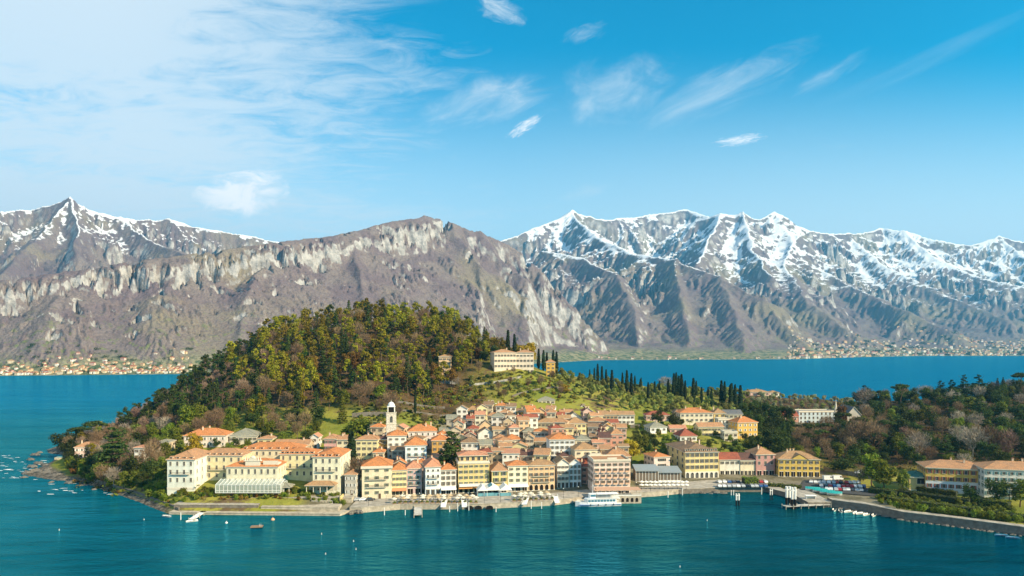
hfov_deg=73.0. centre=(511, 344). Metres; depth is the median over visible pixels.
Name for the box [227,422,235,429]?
leafy tree
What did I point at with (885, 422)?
umbrella pine
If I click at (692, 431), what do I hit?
ground cover
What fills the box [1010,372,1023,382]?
umbrella pine
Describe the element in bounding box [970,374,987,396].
cedar tree
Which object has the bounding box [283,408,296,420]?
evergreen tree
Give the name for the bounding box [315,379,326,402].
pine tree
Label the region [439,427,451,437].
house
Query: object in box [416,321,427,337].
bare tree
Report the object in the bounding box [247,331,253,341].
pine tree
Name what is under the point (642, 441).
leafy tree
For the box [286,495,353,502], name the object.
garden wall
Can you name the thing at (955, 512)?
shrub
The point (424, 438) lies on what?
house
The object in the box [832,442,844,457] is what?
leafy tree
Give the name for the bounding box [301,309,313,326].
pine tree
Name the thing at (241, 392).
pine tree
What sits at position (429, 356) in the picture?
fir tree
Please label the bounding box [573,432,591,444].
house
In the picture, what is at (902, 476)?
leafy tree
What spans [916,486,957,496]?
hedge
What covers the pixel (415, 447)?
house
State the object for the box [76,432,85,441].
pine tree
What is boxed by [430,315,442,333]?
pine tree
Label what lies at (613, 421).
house
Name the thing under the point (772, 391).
house
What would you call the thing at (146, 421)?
bare tree
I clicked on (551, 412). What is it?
house
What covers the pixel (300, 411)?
leafy tree
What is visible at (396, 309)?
pine tree
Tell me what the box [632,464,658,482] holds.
cafe pavilion
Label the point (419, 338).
pine tree
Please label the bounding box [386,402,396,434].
bell tower
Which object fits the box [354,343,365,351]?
bare tree
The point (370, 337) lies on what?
rust leaved tree
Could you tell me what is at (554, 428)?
house
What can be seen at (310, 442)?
house
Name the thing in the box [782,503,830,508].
pier
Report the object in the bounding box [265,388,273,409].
fir tree
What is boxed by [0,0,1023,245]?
sky
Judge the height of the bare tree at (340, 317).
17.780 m
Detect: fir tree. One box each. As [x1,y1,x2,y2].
[165,397,174,426]
[177,396,186,417]
[182,384,186,395]
[215,377,219,394]
[215,397,221,415]
[245,341,252,362]
[252,366,261,392]
[253,347,261,369]
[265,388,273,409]
[285,335,292,356]
[292,378,303,419]
[305,366,312,389]
[310,388,323,421]
[318,348,327,377]
[325,319,330,337]
[330,365,339,395]
[331,334,337,357]
[332,311,339,329]
[337,328,343,347]
[337,393,347,422]
[339,337,345,355]
[341,335,350,361]
[346,300,352,318]
[346,366,353,387]
[364,309,371,329]
[382,310,389,334]
[403,354,410,379]
[409,358,417,386]
[421,364,433,395]
[426,347,431,366]
[451,349,456,368]
[482,327,485,341]
[784,431,791,449]
[786,421,792,436]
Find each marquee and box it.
[476,483,486,495]
[482,482,501,495]
[498,482,511,495]
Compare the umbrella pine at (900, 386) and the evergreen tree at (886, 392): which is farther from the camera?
the evergreen tree at (886, 392)
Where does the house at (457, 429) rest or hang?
on the terrain at (330, 423)
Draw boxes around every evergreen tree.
[48,431,75,455]
[58,437,74,451]
[62,447,75,458]
[65,460,76,468]
[73,453,81,460]
[80,466,91,479]
[83,444,94,456]
[87,451,98,466]
[107,463,119,474]
[121,428,140,450]
[121,456,141,475]
[133,430,149,444]
[135,439,146,444]
[136,471,148,480]
[136,478,147,490]
[140,457,162,478]
[212,437,221,445]
[232,437,240,444]
[245,369,261,387]
[246,388,257,397]
[246,412,260,426]
[247,355,252,364]
[248,396,264,407]
[252,404,262,418]
[259,429,268,436]
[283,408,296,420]
[300,430,311,438]
[315,407,325,418]
[429,357,438,366]
[479,351,488,360]
[489,345,499,353]
[642,429,657,443]
[644,442,652,451]
[650,409,663,421]
[650,439,658,448]
[667,412,680,424]
[720,442,727,448]
[732,439,738,445]
[736,403,746,411]
[738,401,749,410]
[741,433,747,440]
[746,436,761,448]
[747,404,763,415]
[750,414,764,429]
[752,400,762,410]
[755,413,767,426]
[760,427,778,442]
[761,437,774,450]
[762,401,775,416]
[767,410,788,426]
[769,406,784,416]
[770,433,791,451]
[780,417,795,430]
[781,406,795,419]
[785,436,795,447]
[829,454,858,470]
[833,427,849,442]
[834,418,846,426]
[843,400,856,405]
[846,440,863,453]
[848,448,861,464]
[851,392,858,400]
[869,438,880,446]
[871,400,885,414]
[878,390,890,397]
[878,452,890,460]
[879,442,895,455]
[882,395,891,406]
[885,412,902,435]
[892,392,905,404]
[893,401,907,415]
[893,413,909,427]
[897,390,910,403]
[897,432,914,447]
[898,417,910,431]
[898,446,915,463]
[900,412,915,422]
[909,391,920,400]
[909,422,923,434]
[912,452,926,464]
[917,399,928,409]
[918,387,932,400]
[921,430,934,438]
[923,432,940,453]
[924,407,943,429]
[926,387,943,404]
[930,417,941,431]
[935,396,948,411]
[944,395,962,405]
[947,406,963,419]
[947,434,968,456]
[948,387,964,396]
[961,483,979,497]
[969,439,979,452]
[973,393,983,401]
[974,402,990,412]
[976,440,993,460]
[980,409,994,422]
[981,478,1011,498]
[987,404,1005,424]
[989,443,1010,460]
[990,390,1006,403]
[992,384,1007,399]
[994,396,1012,408]
[994,416,1013,428]
[1007,389,1021,400]
[1009,379,1023,393]
[1009,422,1023,440]
[1013,431,1023,456]
[1014,403,1023,419]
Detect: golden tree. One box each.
[183,432,202,450]
[516,342,536,359]
[557,384,570,393]
[622,439,640,460]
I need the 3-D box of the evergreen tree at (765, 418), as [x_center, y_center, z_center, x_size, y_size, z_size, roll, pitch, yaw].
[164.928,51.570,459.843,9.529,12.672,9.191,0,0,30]
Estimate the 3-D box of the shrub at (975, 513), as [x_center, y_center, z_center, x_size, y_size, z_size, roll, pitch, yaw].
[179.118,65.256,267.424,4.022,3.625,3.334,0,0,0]
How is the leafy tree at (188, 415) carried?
on the terrain at (330, 423)
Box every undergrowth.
[72,423,180,492]
[72,430,183,495]
[76,425,175,496]
[144,323,483,429]
[172,323,475,419]
[175,321,490,415]
[192,323,461,416]
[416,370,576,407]
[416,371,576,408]
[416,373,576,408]
[418,371,576,409]
[741,422,885,466]
[747,415,886,467]
[758,425,879,464]
[834,401,1023,469]
[839,400,1023,464]
[841,395,1021,470]
[852,396,1023,465]
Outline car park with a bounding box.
[800,479,877,496]
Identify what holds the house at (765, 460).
on the terrain at (330, 423)
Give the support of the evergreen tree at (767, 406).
on the terrain at (330, 423)
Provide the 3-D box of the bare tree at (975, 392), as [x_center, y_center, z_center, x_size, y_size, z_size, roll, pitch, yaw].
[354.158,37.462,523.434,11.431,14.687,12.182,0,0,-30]
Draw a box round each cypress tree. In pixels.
[347,431,357,468]
[414,389,416,412]
[505,330,510,349]
[512,334,516,351]
[537,348,540,368]
[541,350,545,370]
[555,352,558,370]
[600,366,603,379]
[605,369,607,383]
[609,370,613,388]
[625,370,628,391]
[629,373,633,392]
[646,382,649,397]
[653,381,656,394]
[666,379,669,392]
[671,373,675,395]
[675,372,677,394]
[677,376,679,395]
[679,374,683,396]
[683,381,686,399]
[691,378,695,401]
[700,387,702,402]
[709,388,712,406]
[719,380,723,404]
[723,381,726,401]
[728,383,733,402]
[733,384,737,404]
[737,385,742,406]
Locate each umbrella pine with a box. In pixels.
[66,427,77,436]
[75,426,92,430]
[81,420,107,432]
[117,416,135,422]
[792,424,804,433]
[801,423,815,438]
[801,432,815,437]
[813,429,828,447]
[817,423,833,443]
[834,412,848,418]
[842,421,856,441]
[849,417,869,437]
[868,432,887,451]
[879,419,895,438]
[891,382,909,402]
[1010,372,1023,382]
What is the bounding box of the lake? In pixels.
[0,356,1023,575]
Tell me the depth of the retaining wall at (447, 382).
493.00 m
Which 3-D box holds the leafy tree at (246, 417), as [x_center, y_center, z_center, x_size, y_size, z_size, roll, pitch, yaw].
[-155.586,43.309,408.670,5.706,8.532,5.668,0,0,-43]
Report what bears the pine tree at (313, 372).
on the terrain at (330, 423)
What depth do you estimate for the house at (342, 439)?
356.00 m
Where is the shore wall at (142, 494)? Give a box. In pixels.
[88,478,179,510]
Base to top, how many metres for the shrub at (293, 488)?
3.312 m
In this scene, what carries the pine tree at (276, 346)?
on the terrain at (330, 423)
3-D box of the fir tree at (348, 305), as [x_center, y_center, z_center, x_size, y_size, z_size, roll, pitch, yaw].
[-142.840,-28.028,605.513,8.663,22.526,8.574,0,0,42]
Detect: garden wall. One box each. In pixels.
[174,501,259,508]
[261,504,341,510]
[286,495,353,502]
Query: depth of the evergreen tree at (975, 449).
379.07 m
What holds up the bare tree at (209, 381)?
on the terrain at (330, 423)
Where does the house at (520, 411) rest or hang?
on the terrain at (330, 423)
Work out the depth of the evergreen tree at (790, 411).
482.95 m
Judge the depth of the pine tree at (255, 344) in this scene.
524.64 m
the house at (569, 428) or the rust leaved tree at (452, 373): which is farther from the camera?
the rust leaved tree at (452, 373)
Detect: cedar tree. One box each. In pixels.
[88,427,129,468]
[437,431,461,465]
[858,385,870,401]
[872,391,888,409]
[884,428,897,447]
[936,435,957,457]
[937,381,946,397]
[945,380,955,395]
[946,391,966,409]
[957,374,971,397]
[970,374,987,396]
[970,399,985,415]
[979,416,994,431]
[983,385,996,402]
[1007,402,1023,424]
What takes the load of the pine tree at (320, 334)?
on the terrain at (330, 423)
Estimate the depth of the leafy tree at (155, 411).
456.26 m
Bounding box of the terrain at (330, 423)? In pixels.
[26,322,1023,524]
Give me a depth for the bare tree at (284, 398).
419.60 m
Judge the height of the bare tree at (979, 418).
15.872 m
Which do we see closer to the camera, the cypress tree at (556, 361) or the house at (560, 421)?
the house at (560, 421)
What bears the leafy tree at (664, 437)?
on the terrain at (330, 423)
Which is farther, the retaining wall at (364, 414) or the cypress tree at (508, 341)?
the cypress tree at (508, 341)
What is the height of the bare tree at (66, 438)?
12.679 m
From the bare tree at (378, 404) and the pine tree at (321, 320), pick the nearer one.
the bare tree at (378, 404)
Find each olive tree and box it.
[579,388,584,395]
[581,379,586,385]
[595,384,600,392]
[628,401,634,408]
[652,404,658,410]
[703,403,710,409]
[704,398,711,405]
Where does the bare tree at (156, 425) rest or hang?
on the terrain at (330, 423)
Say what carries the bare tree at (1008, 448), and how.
on the terrain at (330, 423)
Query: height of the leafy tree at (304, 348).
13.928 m
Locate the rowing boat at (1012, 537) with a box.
[1006,536,1019,538]
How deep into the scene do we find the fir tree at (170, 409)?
419.97 m
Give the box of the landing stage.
[414,507,421,514]
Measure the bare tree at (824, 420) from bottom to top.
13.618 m
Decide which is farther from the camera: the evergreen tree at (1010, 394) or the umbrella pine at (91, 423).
the evergreen tree at (1010, 394)
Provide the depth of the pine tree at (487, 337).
575.49 m
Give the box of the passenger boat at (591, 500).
[575,481,620,506]
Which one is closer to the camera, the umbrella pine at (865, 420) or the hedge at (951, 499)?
the hedge at (951, 499)
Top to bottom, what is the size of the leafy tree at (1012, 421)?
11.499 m
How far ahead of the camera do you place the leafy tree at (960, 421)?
435.92 m
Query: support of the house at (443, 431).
on the terrain at (330, 423)
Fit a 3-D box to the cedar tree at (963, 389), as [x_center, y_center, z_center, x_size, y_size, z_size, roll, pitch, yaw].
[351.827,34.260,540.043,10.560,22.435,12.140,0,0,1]
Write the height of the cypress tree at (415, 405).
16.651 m
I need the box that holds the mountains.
[0,197,1023,375]
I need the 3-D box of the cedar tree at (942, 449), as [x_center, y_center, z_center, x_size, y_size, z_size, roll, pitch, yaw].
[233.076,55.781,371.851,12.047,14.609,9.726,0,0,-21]
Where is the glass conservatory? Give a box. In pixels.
[215,478,286,492]
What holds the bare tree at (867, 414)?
on the terrain at (330, 423)
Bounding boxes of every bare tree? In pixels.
[61,435,74,445]
[76,437,87,443]
[86,439,100,446]
[87,427,105,441]
[92,451,115,477]
[94,463,109,484]
[102,423,119,432]
[102,466,122,487]
[117,422,129,429]
[117,456,129,470]
[118,452,131,459]
[121,432,133,444]
[122,429,135,450]
[128,441,139,453]
[130,407,142,417]
[136,427,147,438]
[137,417,150,428]
[137,445,157,472]
[141,440,158,455]
[146,437,162,449]
[152,448,164,461]
[156,402,168,417]
[157,417,174,437]
[160,413,173,422]
[180,421,190,434]
[193,417,207,429]
[202,411,216,427]
[203,375,214,387]
[208,414,224,427]
[211,408,225,421]
[225,362,235,377]
[227,387,238,399]
[235,378,249,390]
[236,381,254,406]
[241,343,247,354]
[255,373,273,396]
[259,364,269,374]
[262,404,274,414]
[264,346,278,358]
[265,411,280,431]
[268,330,278,342]
[272,379,286,391]
[274,419,287,431]
[279,361,292,376]
[279,391,293,409]
[285,412,295,424]
[288,341,304,355]
[289,420,303,438]
[290,355,298,362]
[297,410,311,429]
[306,401,315,410]
[311,317,320,327]
[334,326,343,336]
[338,313,349,331]
[345,454,363,478]
[349,382,366,405]
[352,321,364,334]
[353,308,364,314]
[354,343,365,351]
[358,332,371,347]
[359,395,369,407]
[361,380,374,400]
[374,399,382,411]
[381,392,389,402]
[384,390,400,405]
[389,339,399,350]
[394,334,407,355]
[395,403,403,416]
[408,332,423,353]
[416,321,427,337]
[417,310,427,320]
[418,357,425,364]
[420,307,429,317]
[420,362,430,369]
[421,414,428,422]
[434,405,442,419]
[448,342,459,355]
[454,332,465,344]
[454,377,461,384]
[537,376,544,383]
[658,376,671,385]
[791,426,808,444]
[799,436,813,451]
[803,421,817,439]
[803,448,815,455]
[809,426,822,446]
[817,426,828,438]
[817,438,830,453]
[818,415,829,427]
[823,446,835,462]
[826,415,833,423]
[827,422,843,435]
[835,429,850,448]
[842,416,870,444]
[844,435,856,446]
[852,468,867,480]
[854,387,875,404]
[859,405,874,417]
[861,422,886,446]
[865,420,879,433]
[875,426,889,445]
[876,417,889,429]
[882,400,890,409]
[899,426,910,435]
[902,431,932,452]
[905,426,921,446]
[907,403,919,410]
[913,385,931,393]
[913,442,925,454]
[923,444,937,459]
[926,405,941,415]
[933,416,951,437]
[949,425,968,447]
[950,410,967,421]
[952,400,963,410]
[954,426,992,458]
[955,452,974,461]
[966,410,984,426]
[969,423,982,439]
[972,386,986,395]
[978,424,1003,457]
[989,381,1000,387]
[994,428,1021,453]
[997,438,1013,452]
[998,412,1013,420]
[1013,392,1023,403]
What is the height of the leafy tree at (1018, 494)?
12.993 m
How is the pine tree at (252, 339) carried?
on the terrain at (330, 423)
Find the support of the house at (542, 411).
on the terrain at (330, 423)
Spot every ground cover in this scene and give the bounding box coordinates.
[351,394,447,427]
[352,398,445,431]
[353,394,445,427]
[551,374,697,411]
[560,380,744,412]
[562,378,749,410]
[629,423,764,463]
[633,424,762,461]
[639,422,748,448]
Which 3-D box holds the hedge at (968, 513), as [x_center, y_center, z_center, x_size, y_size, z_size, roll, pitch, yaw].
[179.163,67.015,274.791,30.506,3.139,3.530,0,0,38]
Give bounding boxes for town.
[2,323,1023,374]
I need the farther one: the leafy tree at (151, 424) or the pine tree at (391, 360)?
the pine tree at (391, 360)
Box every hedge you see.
[742,476,758,483]
[768,482,801,488]
[868,486,897,496]
[888,495,974,511]
[897,488,970,504]
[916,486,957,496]
[920,505,1009,521]
[970,495,1011,509]
[993,510,1023,520]
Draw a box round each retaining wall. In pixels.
[352,412,385,416]
[395,408,445,416]
[398,401,444,408]
[440,377,458,383]
[469,376,521,385]
[512,386,571,396]
[823,467,870,478]
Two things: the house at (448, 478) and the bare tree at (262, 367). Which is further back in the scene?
the bare tree at (262, 367)
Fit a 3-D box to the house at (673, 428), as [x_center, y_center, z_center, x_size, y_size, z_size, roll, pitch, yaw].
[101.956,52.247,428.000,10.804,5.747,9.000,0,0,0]
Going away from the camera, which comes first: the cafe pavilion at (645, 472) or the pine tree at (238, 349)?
the cafe pavilion at (645, 472)
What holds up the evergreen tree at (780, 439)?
on the terrain at (330, 423)
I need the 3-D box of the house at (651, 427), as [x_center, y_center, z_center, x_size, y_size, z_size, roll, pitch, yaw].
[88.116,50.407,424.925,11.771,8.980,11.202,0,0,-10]
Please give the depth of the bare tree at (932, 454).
366.35 m
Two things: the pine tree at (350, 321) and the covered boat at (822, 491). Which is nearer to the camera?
the covered boat at (822, 491)
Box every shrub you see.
[69,468,76,473]
[85,470,96,481]
[104,476,116,486]
[143,482,155,490]
[144,488,154,497]
[152,491,158,497]
[156,480,166,490]
[157,489,166,496]
[159,493,168,501]
[290,485,297,491]
[340,499,346,504]
[893,501,899,508]
[897,501,905,508]
[904,502,911,509]
[910,502,916,510]
[911,493,919,498]
[918,504,928,511]
[934,506,942,513]
[944,506,954,514]
[950,506,958,515]
[955,507,964,515]
[961,509,967,516]
[970,509,979,517]
[977,510,985,518]
[983,506,990,511]
[987,511,996,519]
[997,511,1008,521]
[998,506,1005,511]
[1005,514,1012,521]
[1012,514,1023,523]
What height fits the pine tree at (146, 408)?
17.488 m
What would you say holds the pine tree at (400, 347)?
on the terrain at (330, 423)
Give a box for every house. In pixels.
[73,440,101,458]
[133,445,149,468]
[157,439,175,456]
[183,425,233,447]
[228,428,261,444]
[257,433,277,441]
[275,437,314,447]
[309,432,322,448]
[323,432,337,448]
[336,433,348,447]
[343,469,359,497]
[355,432,380,461]
[361,453,393,498]
[370,421,385,435]
[372,446,385,457]
[379,434,386,457]
[386,429,406,458]
[390,446,403,462]
[392,462,407,495]
[393,456,406,464]
[396,423,408,440]
[404,437,427,463]
[405,457,422,494]
[407,421,436,448]
[407,433,426,441]
[419,456,425,481]
[422,455,441,494]
[430,453,441,458]
[431,432,448,452]
[437,429,447,435]
[438,354,451,376]
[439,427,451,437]
[441,461,456,494]
[446,414,457,425]
[450,424,461,442]
[451,417,466,431]
[453,417,464,433]
[455,450,489,492]
[456,404,467,421]
[457,431,465,449]
[461,435,478,450]
[464,428,476,438]
[466,413,474,424]
[466,423,479,437]
[468,405,475,412]
[474,411,485,425]
[476,403,487,419]
[477,426,492,440]
[477,439,493,448]
[478,419,492,429]
[478,446,493,464]
[483,399,494,414]
[486,410,494,423]
[489,461,508,492]
[491,410,504,425]
[491,424,507,435]
[491,445,503,463]
[492,434,503,446]
[495,400,505,411]
[495,437,512,446]
[499,407,510,413]
[499,440,512,447]
[501,414,513,434]
[501,448,519,464]
[504,410,516,423]
[504,434,521,442]
[504,457,528,491]
[506,401,516,413]
[507,421,519,436]
[512,440,527,458]
[516,407,523,414]
[516,416,529,435]
[519,447,533,460]
[522,414,538,428]
[522,427,533,437]
[523,403,536,413]
[525,431,534,448]
[525,457,555,490]
[526,407,539,419]
[533,428,547,436]
[533,445,551,460]
[534,437,545,447]
[537,396,554,403]
[538,407,545,418]
[538,416,558,428]
[544,412,564,417]
[545,359,554,377]
[545,404,556,410]
[545,431,575,462]
[546,406,556,417]
[547,422,564,434]
[553,455,569,487]
[554,418,569,424]
[555,450,569,458]
[556,413,571,419]
[559,408,572,414]
[559,422,573,434]
[566,411,581,419]
[566,455,580,487]
[568,417,586,434]
[570,442,598,458]
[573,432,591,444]
[580,405,591,425]
[580,458,587,483]
[587,410,603,422]
[587,423,598,437]
[587,454,630,492]
[588,417,606,428]
[588,451,600,454]
[589,431,596,438]
[591,437,604,450]
[596,426,607,431]
[596,429,611,443]
[597,408,617,418]
[598,444,611,454]
[599,422,612,430]
[601,420,612,426]
[601,445,631,483]
[605,419,618,425]
[607,426,623,447]
[615,423,626,439]
[616,443,629,453]
[618,411,634,424]
[642,411,669,420]
[643,449,670,465]
[644,420,667,433]
[665,439,719,477]
[667,425,686,431]
[672,406,713,424]
[672,428,697,440]
[692,420,724,435]
[711,406,726,421]
[714,417,731,429]
[719,452,740,473]
[720,430,737,441]
[722,409,742,418]
[727,415,758,438]
[736,452,755,474]
[745,388,769,395]
[745,445,775,474]
[768,390,779,396]
[775,448,820,476]
[783,412,798,421]
[795,409,834,422]
[834,401,861,426]
[901,470,924,490]
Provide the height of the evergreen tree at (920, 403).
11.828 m
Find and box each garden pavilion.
[273,482,294,493]
[304,481,337,492]
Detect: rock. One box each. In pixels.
[21,470,33,474]
[34,469,50,472]
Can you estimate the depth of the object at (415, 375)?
465.03 m
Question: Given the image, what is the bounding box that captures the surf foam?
[0,455,76,492]
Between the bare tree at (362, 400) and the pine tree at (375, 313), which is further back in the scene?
the pine tree at (375, 313)
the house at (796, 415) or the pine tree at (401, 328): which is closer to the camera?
the house at (796, 415)
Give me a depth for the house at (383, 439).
354.00 m
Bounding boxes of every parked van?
[822,475,833,479]
[832,475,842,479]
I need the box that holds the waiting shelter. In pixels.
[805,495,815,498]
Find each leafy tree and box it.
[90,462,110,483]
[116,470,130,488]
[129,469,142,485]
[130,424,140,431]
[131,416,142,428]
[146,410,158,420]
[146,422,155,427]
[147,426,158,439]
[153,468,162,481]
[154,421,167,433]
[155,456,166,468]
[158,441,171,459]
[161,422,174,434]
[161,429,169,438]
[162,460,166,472]
[168,425,181,446]
[176,440,184,447]
[177,405,197,433]
[191,402,207,422]
[215,419,225,428]
[224,406,236,420]
[224,425,233,431]
[225,442,234,447]
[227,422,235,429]
[231,414,240,426]
[244,411,252,421]
[244,438,251,444]
[254,419,264,430]
[261,420,274,434]
[278,431,289,438]
[280,342,286,350]
[280,421,289,429]
[297,340,306,352]
[297,409,305,421]
[299,351,308,363]
[310,420,320,432]
[334,389,350,402]
[340,417,372,443]
[372,384,385,400]
[632,433,649,453]
[655,428,660,437]
[660,440,669,448]
[660,447,667,454]
[661,434,669,440]
[694,430,701,437]
[706,440,712,447]
[733,445,742,451]
[795,445,802,450]
[810,446,820,457]
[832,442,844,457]
[857,452,880,486]
[858,437,870,452]
[861,443,869,453]
[867,446,878,456]
[872,458,897,487]
[887,408,895,418]
[890,435,903,454]
[896,469,910,489]
[898,441,908,459]
[910,395,919,405]
[914,409,925,421]
[942,454,954,459]
[946,418,958,430]
[955,417,964,426]
[958,449,972,461]
[961,410,969,417]
[962,396,975,409]
[962,423,973,433]
[965,415,977,425]
[994,401,1007,411]
[995,425,1007,434]
[1005,419,1017,429]
[1006,385,1015,398]
[1010,478,1023,506]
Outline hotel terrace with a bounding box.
[595,487,640,503]
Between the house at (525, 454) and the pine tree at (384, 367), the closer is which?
the house at (525, 454)
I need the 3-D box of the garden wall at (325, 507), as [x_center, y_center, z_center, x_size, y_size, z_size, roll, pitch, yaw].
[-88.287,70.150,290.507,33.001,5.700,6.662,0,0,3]
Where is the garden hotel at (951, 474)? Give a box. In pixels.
[915,457,1023,499]
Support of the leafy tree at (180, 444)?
on the terrain at (330, 423)
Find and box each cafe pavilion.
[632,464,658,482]
[657,466,681,480]
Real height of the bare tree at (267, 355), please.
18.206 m
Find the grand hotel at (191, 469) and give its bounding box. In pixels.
[165,442,350,495]
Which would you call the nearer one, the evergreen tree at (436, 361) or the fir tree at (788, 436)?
the fir tree at (788, 436)
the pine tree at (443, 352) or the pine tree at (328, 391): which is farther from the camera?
the pine tree at (443, 352)
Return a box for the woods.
[9,326,1023,374]
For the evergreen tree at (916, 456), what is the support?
on the terrain at (330, 423)
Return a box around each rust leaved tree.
[279,324,288,341]
[294,361,306,377]
[306,355,318,369]
[314,373,322,385]
[330,327,338,339]
[335,362,343,373]
[342,352,351,365]
[349,351,362,368]
[354,312,364,327]
[367,333,374,343]
[372,319,378,335]
[372,362,380,381]
[393,367,404,379]
[399,375,406,390]
[424,347,435,358]
[429,362,437,377]
[446,367,458,384]
[474,347,481,361]
[835,404,847,421]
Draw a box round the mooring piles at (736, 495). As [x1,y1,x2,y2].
[735,493,739,505]
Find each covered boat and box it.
[805,486,819,490]
[812,488,827,491]
[819,489,834,493]
[827,491,841,494]
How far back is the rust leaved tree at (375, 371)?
467.44 m
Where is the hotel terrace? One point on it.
(626, 498)
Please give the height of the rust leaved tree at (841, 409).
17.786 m
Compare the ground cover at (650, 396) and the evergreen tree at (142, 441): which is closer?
the evergreen tree at (142, 441)
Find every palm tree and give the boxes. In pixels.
[254,405,270,428]
[1004,484,1018,500]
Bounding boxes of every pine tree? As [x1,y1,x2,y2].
[74,428,84,442]
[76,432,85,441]
[88,443,95,456]
[118,406,129,422]
[124,412,133,424]
[141,406,155,422]
[143,397,151,406]
[148,402,155,410]
[153,391,160,405]
[154,393,164,413]
[158,387,167,401]
[164,392,175,409]
[166,384,178,401]
[173,392,183,408]
[175,395,188,410]
[176,375,184,390]
[182,372,192,387]
[184,394,192,405]
[187,372,196,390]
[188,364,199,388]
[191,370,201,385]
[192,384,206,406]
[198,363,205,377]
[198,371,212,387]
[199,355,209,370]
[200,387,217,407]
[205,392,217,417]
[207,353,220,369]
[209,386,220,408]
[212,354,224,369]
[216,388,229,411]
[218,364,230,385]
[225,340,236,361]
[226,348,236,363]
[228,352,236,371]
[228,357,239,382]
[230,375,240,386]
[231,363,240,376]
[232,390,243,416]
[233,345,244,359]
[233,360,250,380]
[237,338,242,349]
[239,354,248,378]
[239,389,248,412]
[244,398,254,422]
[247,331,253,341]
[250,337,257,347]
[250,348,260,368]
[251,341,257,362]
[252,386,262,397]
[253,393,267,417]
[256,332,270,357]
[257,326,271,345]
[260,364,272,384]
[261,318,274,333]
[261,344,274,364]
[268,316,279,336]
[268,365,281,395]
[269,355,280,370]
[270,340,279,352]
[275,328,285,348]
[276,350,291,381]
[276,379,287,405]
[277,315,284,338]
[281,316,291,339]
[286,374,296,402]
[288,322,303,351]
[288,361,298,375]
[290,312,297,319]
[293,378,306,399]
[294,352,304,364]
[294,365,302,378]
[295,367,311,403]
[299,307,311,329]
[300,322,310,341]
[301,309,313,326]
[303,338,317,358]
[304,357,314,381]
[305,360,318,392]
[310,328,318,342]
[313,331,324,353]
[315,326,326,343]
[315,344,325,363]
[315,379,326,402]
[317,318,324,330]
[318,308,330,324]
[319,324,329,346]
[322,336,335,360]
[322,385,333,406]
[325,358,333,381]
[326,304,334,325]
[327,368,335,383]
[328,350,336,368]
[329,312,333,330]
[333,334,340,346]
[333,374,345,391]
[336,308,341,320]
[341,316,348,330]
[342,309,352,328]
[342,359,352,379]
[346,318,356,341]
[347,325,358,341]
[348,371,361,396]
[350,301,360,314]
[350,338,366,359]
[351,334,359,345]
[356,363,369,388]
[359,351,373,385]
[360,300,366,313]
[361,321,369,332]
[361,348,371,373]
[363,297,372,318]
[363,302,370,315]
[366,339,379,361]
[368,360,383,382]
[372,304,382,319]
[373,317,388,335]
[374,336,386,362]
[377,298,385,313]
[379,307,389,320]
[381,338,392,360]
[381,361,388,380]
[382,335,391,353]
[385,303,396,329]
[387,321,396,341]
[387,348,402,378]
[387,374,396,389]
[389,377,401,398]
[392,304,399,317]
[394,310,407,330]
[394,323,404,336]
[396,339,405,360]
[400,302,409,310]
[401,317,414,347]
[403,373,411,395]
[404,307,412,316]
[404,343,417,362]
[405,316,418,333]
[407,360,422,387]
[410,302,419,317]
[415,304,423,315]
[415,335,427,357]
[416,370,429,394]
[417,347,425,360]
[421,318,432,344]
[426,300,433,317]
[427,318,440,337]
[430,306,438,314]
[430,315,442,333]
[431,337,439,351]
[432,366,445,391]
[435,345,446,356]
[437,311,444,323]
[437,321,449,349]
[438,332,448,350]
[438,361,449,388]
[442,305,452,319]
[442,314,453,329]
[445,308,458,325]
[445,334,453,345]
[452,350,465,376]
[453,309,460,322]
[453,338,465,352]
[454,317,466,337]
[457,353,468,372]
[459,322,468,334]
[459,339,472,367]
[462,335,477,363]
[465,318,474,335]
[481,340,491,352]
[484,334,491,346]
[497,337,504,348]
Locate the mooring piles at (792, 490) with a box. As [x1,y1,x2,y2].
[790,487,796,508]
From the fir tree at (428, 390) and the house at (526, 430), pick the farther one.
the fir tree at (428, 390)
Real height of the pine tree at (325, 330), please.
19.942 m
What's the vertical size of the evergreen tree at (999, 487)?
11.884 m
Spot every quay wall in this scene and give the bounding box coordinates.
[169,510,349,515]
[350,483,678,512]
[672,480,831,506]
[827,497,1023,535]
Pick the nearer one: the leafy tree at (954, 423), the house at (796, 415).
the leafy tree at (954, 423)
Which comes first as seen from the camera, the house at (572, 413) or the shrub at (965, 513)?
the shrub at (965, 513)
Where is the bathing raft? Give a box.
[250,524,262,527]
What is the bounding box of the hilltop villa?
[490,348,533,371]
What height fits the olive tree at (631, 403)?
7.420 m
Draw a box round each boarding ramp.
[441,500,446,506]
[461,498,466,506]
[522,497,528,504]
[552,494,559,502]
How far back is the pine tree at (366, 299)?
614.79 m
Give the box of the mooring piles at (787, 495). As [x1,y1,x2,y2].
[785,486,790,504]
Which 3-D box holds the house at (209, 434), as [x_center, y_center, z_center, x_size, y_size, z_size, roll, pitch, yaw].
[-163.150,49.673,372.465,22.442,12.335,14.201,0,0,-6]
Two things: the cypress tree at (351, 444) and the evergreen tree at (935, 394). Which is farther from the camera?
the evergreen tree at (935, 394)
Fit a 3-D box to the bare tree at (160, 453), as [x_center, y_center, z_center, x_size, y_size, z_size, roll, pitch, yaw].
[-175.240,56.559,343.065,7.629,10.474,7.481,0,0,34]
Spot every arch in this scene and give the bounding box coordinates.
[475,505,481,509]
[486,505,492,509]
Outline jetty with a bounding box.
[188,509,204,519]

